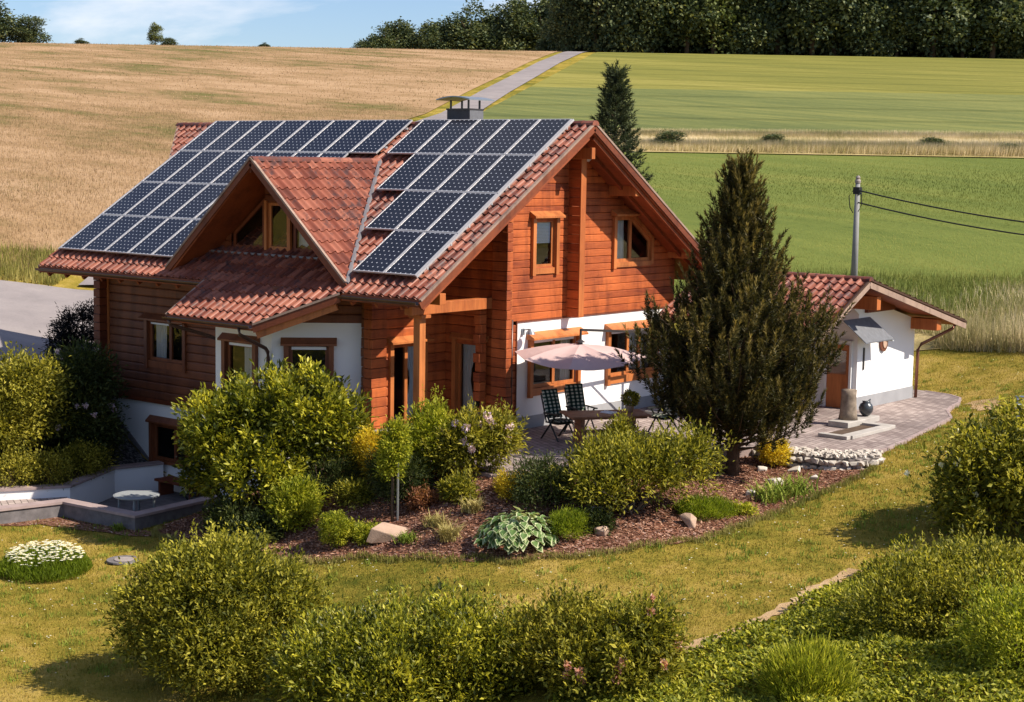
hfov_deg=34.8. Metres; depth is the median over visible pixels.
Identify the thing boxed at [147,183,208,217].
solar panel
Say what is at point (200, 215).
solar panel
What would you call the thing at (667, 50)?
oak tree
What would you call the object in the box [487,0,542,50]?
oak tree
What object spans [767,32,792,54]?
oak tree
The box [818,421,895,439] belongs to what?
light well
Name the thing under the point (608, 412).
folded napkins
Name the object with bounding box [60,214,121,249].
solar panel
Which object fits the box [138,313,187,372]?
window
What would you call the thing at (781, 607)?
bare earth
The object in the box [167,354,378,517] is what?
laurel bush
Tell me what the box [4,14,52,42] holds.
oak tree
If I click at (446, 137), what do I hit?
solar panel
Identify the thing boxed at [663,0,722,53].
oak tree
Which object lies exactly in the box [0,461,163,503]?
retaining wall
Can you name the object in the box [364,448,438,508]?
sapling bush
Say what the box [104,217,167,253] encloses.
solar panel
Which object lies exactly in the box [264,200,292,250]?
dormer window
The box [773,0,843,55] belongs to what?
oak tree
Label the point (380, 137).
solar panel
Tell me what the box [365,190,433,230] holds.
solar panel
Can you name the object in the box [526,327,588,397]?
window
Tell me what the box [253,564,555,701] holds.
privet bush
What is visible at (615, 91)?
spruce tree
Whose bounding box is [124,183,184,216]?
solar panel
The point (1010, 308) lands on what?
rough weeds
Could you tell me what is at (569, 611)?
pale bush
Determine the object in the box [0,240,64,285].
verge grass
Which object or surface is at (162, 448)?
basement window
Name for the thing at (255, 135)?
solar panel
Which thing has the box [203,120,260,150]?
solar panel
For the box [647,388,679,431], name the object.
garden chair
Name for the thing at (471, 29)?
oak tree
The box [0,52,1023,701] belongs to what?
ground
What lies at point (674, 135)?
bush
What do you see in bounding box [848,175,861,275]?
utility pole
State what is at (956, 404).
terrace edging
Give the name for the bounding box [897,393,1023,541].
cherry laurel
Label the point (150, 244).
solar panel
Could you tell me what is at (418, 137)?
solar panel
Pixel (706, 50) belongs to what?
oak tree
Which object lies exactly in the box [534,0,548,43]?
oak tree
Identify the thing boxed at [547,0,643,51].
oak tree
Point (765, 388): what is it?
pine tree
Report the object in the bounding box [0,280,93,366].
driveway
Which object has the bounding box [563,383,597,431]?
garden chair
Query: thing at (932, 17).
oak tree
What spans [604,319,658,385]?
window
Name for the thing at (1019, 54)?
oak tree
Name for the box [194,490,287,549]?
shade bush
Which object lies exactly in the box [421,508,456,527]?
grass tuft
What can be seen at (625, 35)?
oak tree
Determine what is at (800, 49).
oak tree
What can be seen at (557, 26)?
oak tree
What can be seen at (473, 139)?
solar panel
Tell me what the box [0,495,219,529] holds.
garden wall
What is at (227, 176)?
solar panel
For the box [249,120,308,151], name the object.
solar panel
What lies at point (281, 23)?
sky
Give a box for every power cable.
[858,202,1023,234]
[859,190,1023,222]
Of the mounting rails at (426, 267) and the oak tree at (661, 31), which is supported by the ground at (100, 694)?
the oak tree at (661, 31)
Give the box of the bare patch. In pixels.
[966,396,1000,410]
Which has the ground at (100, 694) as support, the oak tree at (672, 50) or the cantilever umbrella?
the oak tree at (672, 50)
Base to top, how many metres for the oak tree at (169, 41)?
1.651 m
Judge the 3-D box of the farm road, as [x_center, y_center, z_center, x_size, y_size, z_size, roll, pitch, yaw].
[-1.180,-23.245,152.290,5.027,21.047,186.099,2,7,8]
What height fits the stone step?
0.148 m
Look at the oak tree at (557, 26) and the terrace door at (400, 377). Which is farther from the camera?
the oak tree at (557, 26)
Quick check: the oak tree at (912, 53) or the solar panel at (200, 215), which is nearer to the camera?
the solar panel at (200, 215)
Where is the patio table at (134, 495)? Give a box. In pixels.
[113,490,159,510]
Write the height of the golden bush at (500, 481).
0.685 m
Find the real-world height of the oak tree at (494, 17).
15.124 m
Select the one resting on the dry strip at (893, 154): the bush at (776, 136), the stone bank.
the bush at (776, 136)
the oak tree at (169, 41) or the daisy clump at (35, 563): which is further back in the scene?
the oak tree at (169, 41)
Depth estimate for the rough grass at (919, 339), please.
54.44 m
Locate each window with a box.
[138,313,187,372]
[145,415,188,466]
[217,332,259,392]
[234,198,264,248]
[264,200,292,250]
[280,337,336,399]
[293,224,311,252]
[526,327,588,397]
[529,211,565,275]
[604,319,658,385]
[611,209,653,268]
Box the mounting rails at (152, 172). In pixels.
[58,121,407,249]
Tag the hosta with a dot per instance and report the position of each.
(500, 523)
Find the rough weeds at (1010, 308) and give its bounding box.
[839,272,1023,339]
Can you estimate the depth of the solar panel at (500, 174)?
39.00 m
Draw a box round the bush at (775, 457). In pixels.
[754,438,793,466]
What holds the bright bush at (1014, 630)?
on the ground at (100, 694)
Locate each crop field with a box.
[483,87,1023,134]
[531,52,1023,94]
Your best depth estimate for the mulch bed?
33.25 m
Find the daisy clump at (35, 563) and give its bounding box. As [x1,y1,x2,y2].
[0,539,93,583]
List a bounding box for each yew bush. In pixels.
[284,446,364,493]
[359,444,394,491]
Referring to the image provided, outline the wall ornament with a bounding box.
[879,341,887,350]
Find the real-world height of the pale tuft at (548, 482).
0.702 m
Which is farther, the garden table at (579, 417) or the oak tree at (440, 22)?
the oak tree at (440, 22)
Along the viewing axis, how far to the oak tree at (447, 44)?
288.81 m
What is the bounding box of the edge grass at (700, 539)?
[149,464,881,566]
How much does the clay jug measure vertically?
0.415 m
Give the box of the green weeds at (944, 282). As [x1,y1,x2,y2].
[785,266,1023,333]
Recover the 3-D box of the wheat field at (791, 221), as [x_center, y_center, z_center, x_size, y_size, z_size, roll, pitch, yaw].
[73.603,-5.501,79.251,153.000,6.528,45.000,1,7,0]
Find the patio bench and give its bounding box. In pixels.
[154,476,211,499]
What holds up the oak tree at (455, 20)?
on the ground at (100, 694)
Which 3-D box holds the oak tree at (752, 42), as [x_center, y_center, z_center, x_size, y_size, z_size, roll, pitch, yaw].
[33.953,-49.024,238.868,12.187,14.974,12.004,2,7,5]
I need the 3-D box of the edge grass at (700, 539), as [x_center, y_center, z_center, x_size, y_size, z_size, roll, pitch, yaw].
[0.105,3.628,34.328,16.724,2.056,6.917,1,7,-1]
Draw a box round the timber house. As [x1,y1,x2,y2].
[35,96,703,499]
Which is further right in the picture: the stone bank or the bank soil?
the stone bank
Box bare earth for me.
[684,568,861,649]
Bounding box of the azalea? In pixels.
[548,408,741,517]
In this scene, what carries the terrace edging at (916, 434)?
attached to the terrace
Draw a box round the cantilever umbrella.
[515,324,676,414]
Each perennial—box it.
[350,516,381,546]
[403,479,441,514]
[434,469,483,503]
[571,504,617,536]
[730,499,759,516]
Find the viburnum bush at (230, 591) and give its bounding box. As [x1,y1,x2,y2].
[95,514,351,701]
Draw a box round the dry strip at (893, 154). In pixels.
[632,132,1023,157]
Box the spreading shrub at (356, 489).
[323,474,379,511]
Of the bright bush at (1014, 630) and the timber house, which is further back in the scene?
the timber house
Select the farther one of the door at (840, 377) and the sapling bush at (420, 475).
the door at (840, 377)
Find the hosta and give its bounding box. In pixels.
[471,506,559,553]
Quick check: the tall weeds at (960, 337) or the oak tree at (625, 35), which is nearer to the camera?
the tall weeds at (960, 337)
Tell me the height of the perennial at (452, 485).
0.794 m
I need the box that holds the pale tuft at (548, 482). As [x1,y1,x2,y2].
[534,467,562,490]
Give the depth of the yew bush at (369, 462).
34.93 m
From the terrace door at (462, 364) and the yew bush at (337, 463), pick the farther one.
the terrace door at (462, 364)
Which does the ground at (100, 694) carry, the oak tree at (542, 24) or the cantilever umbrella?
the oak tree at (542, 24)
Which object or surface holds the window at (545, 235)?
in the timber house
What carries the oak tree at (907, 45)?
on the ground at (100, 694)
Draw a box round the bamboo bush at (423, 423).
[400,384,456,477]
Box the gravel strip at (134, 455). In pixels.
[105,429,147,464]
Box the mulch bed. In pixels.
[158,457,864,561]
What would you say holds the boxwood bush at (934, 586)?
on the ground at (100, 694)
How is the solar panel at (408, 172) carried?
attached to the mounting rails at (426, 267)
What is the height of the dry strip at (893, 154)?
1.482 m
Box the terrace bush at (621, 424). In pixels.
[589,406,649,457]
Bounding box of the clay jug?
[859,399,872,415]
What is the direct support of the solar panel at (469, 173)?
attached to the mounting rails at (426, 267)
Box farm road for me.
[79,51,581,284]
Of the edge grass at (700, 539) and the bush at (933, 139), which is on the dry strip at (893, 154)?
the bush at (933, 139)
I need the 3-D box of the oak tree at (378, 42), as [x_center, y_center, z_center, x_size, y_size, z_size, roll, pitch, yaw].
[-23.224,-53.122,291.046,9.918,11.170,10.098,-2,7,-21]
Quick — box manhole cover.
[106,555,137,564]
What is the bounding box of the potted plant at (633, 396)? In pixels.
[619,388,640,412]
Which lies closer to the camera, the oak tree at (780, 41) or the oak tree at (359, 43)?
the oak tree at (780, 41)
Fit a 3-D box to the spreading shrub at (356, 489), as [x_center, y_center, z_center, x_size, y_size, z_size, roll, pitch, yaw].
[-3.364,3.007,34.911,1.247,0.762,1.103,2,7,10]
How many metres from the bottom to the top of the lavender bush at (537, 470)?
1.386 m
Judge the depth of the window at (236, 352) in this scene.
39.68 m
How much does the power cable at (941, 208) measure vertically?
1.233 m
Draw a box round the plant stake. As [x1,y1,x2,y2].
[396,463,398,520]
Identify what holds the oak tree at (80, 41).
on the meadow
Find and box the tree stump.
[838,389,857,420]
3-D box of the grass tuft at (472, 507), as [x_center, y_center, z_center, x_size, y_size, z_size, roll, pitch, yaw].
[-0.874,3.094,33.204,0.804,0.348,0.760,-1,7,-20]
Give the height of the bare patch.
0.208 m
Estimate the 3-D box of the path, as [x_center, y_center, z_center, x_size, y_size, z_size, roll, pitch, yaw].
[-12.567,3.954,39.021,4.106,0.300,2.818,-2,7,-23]
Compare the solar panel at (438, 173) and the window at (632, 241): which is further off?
the window at (632, 241)
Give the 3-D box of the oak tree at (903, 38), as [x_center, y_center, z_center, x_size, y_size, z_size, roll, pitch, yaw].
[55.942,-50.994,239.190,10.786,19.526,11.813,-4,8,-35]
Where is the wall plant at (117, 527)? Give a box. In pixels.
[111,522,125,531]
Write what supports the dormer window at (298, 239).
in the timber house
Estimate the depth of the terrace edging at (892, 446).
38.85 m
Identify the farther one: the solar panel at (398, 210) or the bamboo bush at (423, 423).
the solar panel at (398, 210)
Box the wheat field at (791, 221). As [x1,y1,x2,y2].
[624,151,1023,311]
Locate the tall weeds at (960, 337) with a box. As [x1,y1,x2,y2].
[923,306,1023,352]
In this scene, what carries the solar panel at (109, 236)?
attached to the mounting rails at (152, 172)
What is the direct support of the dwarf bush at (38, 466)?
on the bank soil
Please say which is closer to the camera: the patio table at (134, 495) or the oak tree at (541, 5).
the patio table at (134, 495)
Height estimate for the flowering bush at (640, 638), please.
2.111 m
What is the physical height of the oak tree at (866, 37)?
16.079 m
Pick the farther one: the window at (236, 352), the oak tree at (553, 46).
the oak tree at (553, 46)
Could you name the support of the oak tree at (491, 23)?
on the ground at (100, 694)
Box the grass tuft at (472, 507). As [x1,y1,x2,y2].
[460,495,485,513]
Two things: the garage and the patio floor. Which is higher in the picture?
the garage
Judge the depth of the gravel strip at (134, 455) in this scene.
44.52 m
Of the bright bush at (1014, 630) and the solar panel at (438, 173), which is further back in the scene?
the solar panel at (438, 173)
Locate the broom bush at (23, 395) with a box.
[0,341,89,463]
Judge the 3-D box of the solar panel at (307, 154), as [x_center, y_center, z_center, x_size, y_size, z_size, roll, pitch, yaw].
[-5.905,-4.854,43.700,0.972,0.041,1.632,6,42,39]
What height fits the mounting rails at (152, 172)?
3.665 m
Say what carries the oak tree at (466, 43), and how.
on the ground at (100, 694)
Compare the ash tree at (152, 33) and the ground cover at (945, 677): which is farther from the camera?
the ash tree at (152, 33)
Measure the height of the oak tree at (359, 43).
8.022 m
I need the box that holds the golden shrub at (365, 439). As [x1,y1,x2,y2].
[346,419,388,478]
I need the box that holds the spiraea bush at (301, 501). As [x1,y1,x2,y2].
[258,468,331,532]
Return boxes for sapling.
[370,412,414,521]
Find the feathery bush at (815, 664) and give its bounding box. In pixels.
[750,630,862,701]
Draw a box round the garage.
[657,272,966,409]
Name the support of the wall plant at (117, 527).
on the mulch strip at (71, 522)
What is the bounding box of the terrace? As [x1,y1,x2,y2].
[454,389,958,477]
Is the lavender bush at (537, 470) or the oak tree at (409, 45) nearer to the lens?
the lavender bush at (537, 470)
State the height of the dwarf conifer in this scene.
0.799 m
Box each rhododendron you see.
[25,334,131,452]
[416,394,532,477]
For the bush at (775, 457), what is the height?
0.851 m
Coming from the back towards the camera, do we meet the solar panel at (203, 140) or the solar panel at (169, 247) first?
the solar panel at (203, 140)
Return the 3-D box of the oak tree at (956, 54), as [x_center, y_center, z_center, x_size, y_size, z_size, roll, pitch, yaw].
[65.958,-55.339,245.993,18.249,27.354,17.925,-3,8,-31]
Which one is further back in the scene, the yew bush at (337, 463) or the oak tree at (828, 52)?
the oak tree at (828, 52)
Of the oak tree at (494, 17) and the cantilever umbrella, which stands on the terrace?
the cantilever umbrella
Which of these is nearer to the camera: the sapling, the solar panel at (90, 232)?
the sapling
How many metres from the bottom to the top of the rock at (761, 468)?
0.153 m
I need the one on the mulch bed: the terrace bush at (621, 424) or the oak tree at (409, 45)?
the terrace bush at (621, 424)
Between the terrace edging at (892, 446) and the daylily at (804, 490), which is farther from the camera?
the terrace edging at (892, 446)
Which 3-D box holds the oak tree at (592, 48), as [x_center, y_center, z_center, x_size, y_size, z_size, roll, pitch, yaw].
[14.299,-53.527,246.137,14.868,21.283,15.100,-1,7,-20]
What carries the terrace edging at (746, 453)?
attached to the terrace
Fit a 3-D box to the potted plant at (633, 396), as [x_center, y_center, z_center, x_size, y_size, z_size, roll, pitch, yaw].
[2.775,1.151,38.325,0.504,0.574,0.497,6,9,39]
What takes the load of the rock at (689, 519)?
on the mulch bed
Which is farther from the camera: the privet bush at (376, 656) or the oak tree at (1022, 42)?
the oak tree at (1022, 42)
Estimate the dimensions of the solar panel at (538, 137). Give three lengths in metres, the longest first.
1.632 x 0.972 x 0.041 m
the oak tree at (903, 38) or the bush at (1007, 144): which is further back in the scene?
the oak tree at (903, 38)
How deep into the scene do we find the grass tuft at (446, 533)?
32.41 m
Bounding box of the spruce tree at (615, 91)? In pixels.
[588,59,657,192]
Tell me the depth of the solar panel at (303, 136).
45.28 m
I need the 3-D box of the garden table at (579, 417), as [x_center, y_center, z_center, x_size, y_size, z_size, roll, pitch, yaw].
[2.171,1.799,38.202,1.960,0.705,0.972,-1,7,-14]
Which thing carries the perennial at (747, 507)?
on the mulch bed
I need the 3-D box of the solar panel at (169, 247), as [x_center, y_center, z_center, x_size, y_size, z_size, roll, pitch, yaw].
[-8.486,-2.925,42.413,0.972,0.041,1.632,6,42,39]
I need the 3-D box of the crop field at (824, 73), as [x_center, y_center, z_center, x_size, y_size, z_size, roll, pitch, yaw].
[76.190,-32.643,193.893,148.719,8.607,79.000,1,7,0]
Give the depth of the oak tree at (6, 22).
231.71 m
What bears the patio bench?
on the patio floor
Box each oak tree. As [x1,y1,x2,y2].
[0,0,18,42]
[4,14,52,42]
[73,38,88,43]
[161,37,178,44]
[258,42,270,46]
[350,38,367,47]
[354,31,377,47]
[360,21,406,48]
[373,16,417,48]
[395,32,425,48]
[410,18,447,49]
[427,15,472,49]
[431,12,463,49]
[434,18,447,34]
[438,0,504,49]
[442,34,477,49]
[465,13,498,49]
[472,3,519,50]
[484,18,520,48]
[486,0,539,50]
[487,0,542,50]
[507,0,550,50]
[530,0,551,47]
[533,31,562,50]
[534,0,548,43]
[536,0,593,51]
[541,0,590,51]
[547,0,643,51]
[581,5,609,51]
[588,0,673,52]
[615,0,701,52]
[641,29,674,52]
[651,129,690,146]
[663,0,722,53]
[663,33,710,53]
[695,0,763,53]
[707,0,783,54]
[756,0,823,54]
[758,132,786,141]
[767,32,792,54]
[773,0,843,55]
[784,36,831,55]
[799,41,846,55]
[804,0,880,55]
[833,0,918,56]
[870,0,928,56]
[871,0,982,57]
[879,0,942,56]
[899,30,948,57]
[899,49,928,56]
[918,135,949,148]
[936,0,976,57]
[958,36,986,58]
[961,0,1023,58]
[982,0,1023,58]
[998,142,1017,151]
[1005,0,1023,50]
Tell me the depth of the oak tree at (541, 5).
288.25 m
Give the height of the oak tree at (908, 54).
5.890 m
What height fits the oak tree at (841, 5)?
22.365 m
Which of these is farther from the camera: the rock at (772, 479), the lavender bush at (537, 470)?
the rock at (772, 479)
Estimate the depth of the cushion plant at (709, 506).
32.91 m
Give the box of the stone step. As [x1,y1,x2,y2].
[828,413,879,427]
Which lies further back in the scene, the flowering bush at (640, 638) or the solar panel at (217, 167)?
the solar panel at (217, 167)
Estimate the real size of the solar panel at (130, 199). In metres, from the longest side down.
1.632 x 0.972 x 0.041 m
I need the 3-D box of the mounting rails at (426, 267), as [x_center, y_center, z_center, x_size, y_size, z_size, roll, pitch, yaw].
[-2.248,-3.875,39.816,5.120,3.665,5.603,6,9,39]
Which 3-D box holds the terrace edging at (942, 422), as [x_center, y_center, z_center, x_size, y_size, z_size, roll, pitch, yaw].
[11.069,1.969,42.365,0.070,0.240,2.241,5,8,30]
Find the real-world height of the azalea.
2.207 m
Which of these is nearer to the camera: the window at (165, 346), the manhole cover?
the manhole cover
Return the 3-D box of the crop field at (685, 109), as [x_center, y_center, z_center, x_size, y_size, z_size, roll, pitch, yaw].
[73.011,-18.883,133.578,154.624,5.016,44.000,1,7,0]
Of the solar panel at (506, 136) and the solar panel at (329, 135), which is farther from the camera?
the solar panel at (329, 135)
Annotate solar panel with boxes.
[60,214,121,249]
[82,216,144,251]
[102,182,161,215]
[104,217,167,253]
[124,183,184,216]
[128,218,191,255]
[142,151,200,182]
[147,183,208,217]
[152,219,199,256]
[164,151,223,183]
[170,184,226,219]
[181,121,237,150]
[187,151,246,183]
[194,201,214,219]
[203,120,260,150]
[210,152,271,184]
[226,120,284,151]
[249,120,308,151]
[268,152,296,156]
[273,120,333,151]
[292,152,321,156]
[298,120,358,152]
[318,152,348,157]
[324,120,384,152]
[350,120,412,153]
[353,230,424,273]
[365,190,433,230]
[376,154,442,190]
[384,232,456,275]
[387,119,449,153]
[395,191,464,231]
[406,154,471,191]
[415,119,478,153]
[426,192,496,233]
[436,154,502,192]
[444,119,508,154]
[467,155,534,193]
[474,119,539,154]
[505,119,571,155]
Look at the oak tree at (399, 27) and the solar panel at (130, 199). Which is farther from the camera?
the oak tree at (399, 27)
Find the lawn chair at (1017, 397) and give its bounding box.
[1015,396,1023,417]
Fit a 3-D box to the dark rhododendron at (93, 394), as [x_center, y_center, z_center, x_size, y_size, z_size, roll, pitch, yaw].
[-11.752,1.135,43.832,2.997,3.316,4.089,-2,7,-22]
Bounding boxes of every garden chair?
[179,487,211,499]
[540,388,573,441]
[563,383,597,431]
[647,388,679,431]
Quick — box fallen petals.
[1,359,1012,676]
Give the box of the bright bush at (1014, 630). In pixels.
[935,556,1023,686]
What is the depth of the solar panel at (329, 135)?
44.64 m
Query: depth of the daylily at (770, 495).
34.39 m
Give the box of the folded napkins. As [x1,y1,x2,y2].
[600,410,616,413]
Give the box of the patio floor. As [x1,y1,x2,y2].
[98,491,188,510]
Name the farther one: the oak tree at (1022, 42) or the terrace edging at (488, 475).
the oak tree at (1022, 42)
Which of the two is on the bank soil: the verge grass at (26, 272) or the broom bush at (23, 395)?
the broom bush at (23, 395)
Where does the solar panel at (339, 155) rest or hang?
attached to the mounting rails at (152, 172)
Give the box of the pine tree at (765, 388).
[613,146,855,475]
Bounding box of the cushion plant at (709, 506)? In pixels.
[673,492,739,520]
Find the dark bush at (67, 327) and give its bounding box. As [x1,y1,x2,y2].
[37,298,94,359]
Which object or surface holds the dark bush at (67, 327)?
on the ground at (100, 694)
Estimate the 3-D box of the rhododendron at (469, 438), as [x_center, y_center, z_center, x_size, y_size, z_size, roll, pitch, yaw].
[-0.783,1.816,34.528,2.155,1.900,2.286,6,9,39]
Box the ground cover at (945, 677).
[551,539,1023,701]
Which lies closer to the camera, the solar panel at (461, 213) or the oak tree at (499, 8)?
the solar panel at (461, 213)
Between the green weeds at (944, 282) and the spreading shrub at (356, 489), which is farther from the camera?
the green weeds at (944, 282)
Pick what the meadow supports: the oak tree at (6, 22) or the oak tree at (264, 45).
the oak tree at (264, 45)
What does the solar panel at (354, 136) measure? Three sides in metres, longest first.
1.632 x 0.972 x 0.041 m
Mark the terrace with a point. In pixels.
(909, 417)
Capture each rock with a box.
[366,522,407,543]
[594,526,608,535]
[679,513,696,527]
[745,490,754,496]
[757,466,766,471]
[767,478,782,484]
[787,466,800,471]
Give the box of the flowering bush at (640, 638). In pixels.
[526,582,702,701]
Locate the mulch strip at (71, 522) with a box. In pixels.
[1,517,151,535]
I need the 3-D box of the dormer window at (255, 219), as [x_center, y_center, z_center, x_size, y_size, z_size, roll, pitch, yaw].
[-6.123,-3.253,41.374,1.170,1.286,1.390,6,9,39]
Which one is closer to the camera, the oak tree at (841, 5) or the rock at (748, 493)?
the rock at (748, 493)
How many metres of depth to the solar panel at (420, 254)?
37.08 m
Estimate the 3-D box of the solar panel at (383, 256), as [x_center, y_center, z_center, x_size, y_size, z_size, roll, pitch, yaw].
[-2.836,-2.295,37.743,0.972,0.041,1.632,6,42,39]
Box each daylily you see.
[739,476,797,505]
[771,468,821,500]
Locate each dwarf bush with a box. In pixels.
[0,438,78,489]
[54,436,119,479]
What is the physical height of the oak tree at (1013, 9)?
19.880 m
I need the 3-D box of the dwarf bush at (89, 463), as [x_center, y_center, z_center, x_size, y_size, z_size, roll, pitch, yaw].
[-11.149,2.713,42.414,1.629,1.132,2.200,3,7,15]
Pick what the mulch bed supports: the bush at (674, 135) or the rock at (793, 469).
the rock at (793, 469)
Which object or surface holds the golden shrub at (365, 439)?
on the mulch bed
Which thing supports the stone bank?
on the ground at (100, 694)
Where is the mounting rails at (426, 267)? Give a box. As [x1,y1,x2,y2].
[360,119,573,277]
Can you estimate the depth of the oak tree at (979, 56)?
246.31 m
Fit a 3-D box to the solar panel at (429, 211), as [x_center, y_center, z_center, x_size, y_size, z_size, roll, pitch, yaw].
[-1.929,-3.302,38.703,0.972,0.041,1.632,6,42,39]
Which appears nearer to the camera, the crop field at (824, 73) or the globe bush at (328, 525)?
the globe bush at (328, 525)
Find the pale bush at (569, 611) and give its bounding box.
[491,567,622,696]
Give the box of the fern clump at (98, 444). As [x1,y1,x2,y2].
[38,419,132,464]
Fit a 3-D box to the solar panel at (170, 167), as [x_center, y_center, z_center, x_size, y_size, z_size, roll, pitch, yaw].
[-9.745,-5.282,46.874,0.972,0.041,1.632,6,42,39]
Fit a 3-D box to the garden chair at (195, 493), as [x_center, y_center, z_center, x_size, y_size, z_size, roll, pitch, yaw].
[-7.759,3.660,40.444,0.752,1.098,0.600,-5,9,-40]
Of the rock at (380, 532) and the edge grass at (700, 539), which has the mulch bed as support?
the rock at (380, 532)
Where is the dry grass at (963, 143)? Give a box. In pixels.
[602,128,1023,157]
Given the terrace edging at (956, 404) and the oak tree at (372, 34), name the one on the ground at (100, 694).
the oak tree at (372, 34)
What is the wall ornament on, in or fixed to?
attached to the garage
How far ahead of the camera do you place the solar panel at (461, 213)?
38.04 m
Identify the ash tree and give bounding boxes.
[147,22,164,44]
[679,0,757,53]
[935,0,991,58]
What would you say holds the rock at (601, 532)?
on the mulch bed
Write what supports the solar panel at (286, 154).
attached to the mounting rails at (152, 172)
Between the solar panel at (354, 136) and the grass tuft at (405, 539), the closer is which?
the grass tuft at (405, 539)
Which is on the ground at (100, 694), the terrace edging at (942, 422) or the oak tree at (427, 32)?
the oak tree at (427, 32)
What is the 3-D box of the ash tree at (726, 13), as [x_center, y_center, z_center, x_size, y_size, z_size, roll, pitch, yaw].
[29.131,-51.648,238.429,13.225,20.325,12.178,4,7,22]
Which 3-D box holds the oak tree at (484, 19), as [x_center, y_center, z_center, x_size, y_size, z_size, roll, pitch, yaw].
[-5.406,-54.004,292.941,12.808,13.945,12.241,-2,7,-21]
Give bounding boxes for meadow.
[0,42,561,263]
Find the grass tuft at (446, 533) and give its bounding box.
[431,519,466,541]
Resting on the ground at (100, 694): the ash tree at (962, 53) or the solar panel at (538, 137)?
the ash tree at (962, 53)
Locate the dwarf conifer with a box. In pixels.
[544,503,592,540]
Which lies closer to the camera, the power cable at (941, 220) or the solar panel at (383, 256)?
the solar panel at (383, 256)
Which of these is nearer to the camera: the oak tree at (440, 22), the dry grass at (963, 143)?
the dry grass at (963, 143)
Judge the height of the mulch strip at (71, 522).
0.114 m
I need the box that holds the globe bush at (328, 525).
[317,508,356,548]
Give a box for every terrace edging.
[452,468,492,477]
[717,448,754,456]
[885,440,906,450]
[904,428,927,440]
[927,417,951,429]
[950,402,959,408]
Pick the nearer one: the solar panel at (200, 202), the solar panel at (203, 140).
the solar panel at (200, 202)
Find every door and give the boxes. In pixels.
[386,333,433,422]
[449,332,488,415]
[822,339,853,407]
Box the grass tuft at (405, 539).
[390,529,423,543]
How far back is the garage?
44.63 m
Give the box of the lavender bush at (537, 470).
[500,447,582,513]
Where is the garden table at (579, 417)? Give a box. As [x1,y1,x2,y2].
[559,409,651,445]
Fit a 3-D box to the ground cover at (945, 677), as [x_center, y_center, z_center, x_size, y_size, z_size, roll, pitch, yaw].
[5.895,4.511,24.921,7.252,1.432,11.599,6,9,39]
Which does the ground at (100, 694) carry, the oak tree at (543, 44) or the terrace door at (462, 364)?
the oak tree at (543, 44)
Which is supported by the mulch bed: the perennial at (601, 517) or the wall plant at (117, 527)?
the perennial at (601, 517)
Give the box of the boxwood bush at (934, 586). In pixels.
[826,509,1023,646]
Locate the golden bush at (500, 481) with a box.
[492,468,539,502]
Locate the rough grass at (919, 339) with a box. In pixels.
[914,310,1015,350]
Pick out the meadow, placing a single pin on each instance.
(214, 74)
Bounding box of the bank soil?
[0,373,148,486]
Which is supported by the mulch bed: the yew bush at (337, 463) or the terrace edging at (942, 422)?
the yew bush at (337, 463)
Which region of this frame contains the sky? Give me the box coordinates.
[0,0,539,47]
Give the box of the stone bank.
[751,446,885,469]
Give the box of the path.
[0,497,66,505]
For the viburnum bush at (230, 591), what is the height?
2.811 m
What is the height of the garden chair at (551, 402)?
1.172 m
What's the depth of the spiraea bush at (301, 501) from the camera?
34.50 m
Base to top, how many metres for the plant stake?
1.350 m

